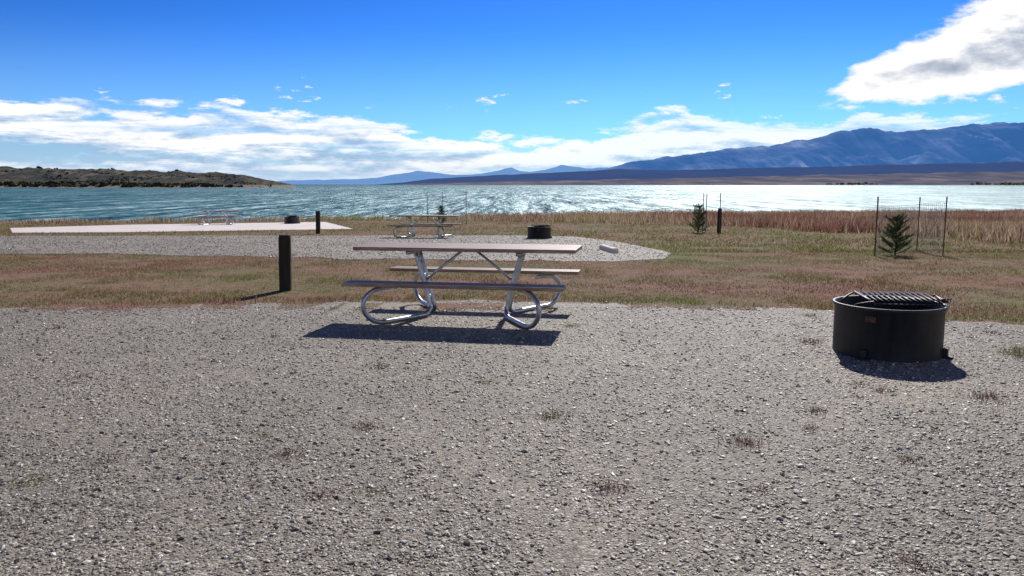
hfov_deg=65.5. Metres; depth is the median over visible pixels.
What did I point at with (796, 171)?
plateau hill
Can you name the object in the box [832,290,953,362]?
fire ring
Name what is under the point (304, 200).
lake
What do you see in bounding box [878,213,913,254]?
pine sapling
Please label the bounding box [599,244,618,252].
concrete wheel stop
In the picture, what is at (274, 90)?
sky
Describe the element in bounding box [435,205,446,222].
pine sapling
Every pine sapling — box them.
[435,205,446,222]
[688,203,708,231]
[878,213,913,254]
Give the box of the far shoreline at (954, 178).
[402,171,1023,184]
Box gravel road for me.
[0,235,670,260]
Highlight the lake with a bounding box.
[0,184,1023,222]
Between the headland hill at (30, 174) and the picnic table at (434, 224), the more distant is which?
the headland hill at (30, 174)
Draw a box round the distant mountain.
[277,165,607,183]
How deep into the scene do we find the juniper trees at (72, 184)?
1334.34 m
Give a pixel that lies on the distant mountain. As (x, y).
(409, 176)
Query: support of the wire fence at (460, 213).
on the ground at (186, 285)
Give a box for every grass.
[0,206,1023,243]
[0,218,1023,252]
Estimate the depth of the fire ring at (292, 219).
48.53 m
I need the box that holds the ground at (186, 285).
[0,219,1023,324]
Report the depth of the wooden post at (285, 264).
11.93 m
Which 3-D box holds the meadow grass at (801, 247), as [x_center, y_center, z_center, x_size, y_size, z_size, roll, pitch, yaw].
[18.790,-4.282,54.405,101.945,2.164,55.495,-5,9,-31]
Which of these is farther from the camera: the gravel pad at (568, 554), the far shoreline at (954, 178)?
the far shoreline at (954, 178)
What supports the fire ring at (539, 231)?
on the gravel road
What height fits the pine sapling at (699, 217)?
1.346 m
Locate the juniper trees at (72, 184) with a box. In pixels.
[0,166,271,187]
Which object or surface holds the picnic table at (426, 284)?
on the gravel pad at (568, 554)
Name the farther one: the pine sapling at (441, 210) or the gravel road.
the pine sapling at (441, 210)
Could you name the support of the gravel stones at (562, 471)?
on the gravel pad at (568, 554)
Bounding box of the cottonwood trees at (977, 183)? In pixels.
[826,182,1023,184]
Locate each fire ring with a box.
[284,215,299,223]
[527,225,551,238]
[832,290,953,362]
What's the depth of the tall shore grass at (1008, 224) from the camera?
51.01 m
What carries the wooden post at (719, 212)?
on the ground at (186, 285)
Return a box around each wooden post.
[278,234,291,290]
[316,211,320,233]
[717,208,721,231]
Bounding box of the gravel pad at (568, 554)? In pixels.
[0,300,1023,575]
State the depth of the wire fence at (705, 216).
34.76 m
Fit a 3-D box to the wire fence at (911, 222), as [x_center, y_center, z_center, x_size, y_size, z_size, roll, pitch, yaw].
[10.358,-1.514,20.167,2.687,1.600,1.165,-7,10,-42]
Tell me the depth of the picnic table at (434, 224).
30.03 m
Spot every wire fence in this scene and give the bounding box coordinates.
[427,194,466,223]
[702,193,720,232]
[874,197,947,255]
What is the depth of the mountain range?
15633.02 m
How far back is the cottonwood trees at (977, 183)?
5175.53 m
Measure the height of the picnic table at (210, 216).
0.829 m
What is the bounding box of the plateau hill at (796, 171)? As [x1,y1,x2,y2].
[375,162,1023,184]
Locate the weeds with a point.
(1015, 353)
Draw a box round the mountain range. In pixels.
[604,122,1023,169]
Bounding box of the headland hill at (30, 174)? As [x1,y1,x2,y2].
[0,166,294,187]
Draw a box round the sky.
[0,0,1023,180]
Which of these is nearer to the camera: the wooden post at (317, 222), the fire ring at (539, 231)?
the fire ring at (539, 231)
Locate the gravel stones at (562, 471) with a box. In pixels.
[0,299,1023,575]
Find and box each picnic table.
[193,210,240,224]
[341,242,581,328]
[387,215,461,237]
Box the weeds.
[5,309,1023,574]
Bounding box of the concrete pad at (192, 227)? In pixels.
[10,222,351,232]
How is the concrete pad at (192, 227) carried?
on the ground at (186, 285)
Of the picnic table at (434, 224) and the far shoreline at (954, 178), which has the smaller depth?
the picnic table at (434, 224)

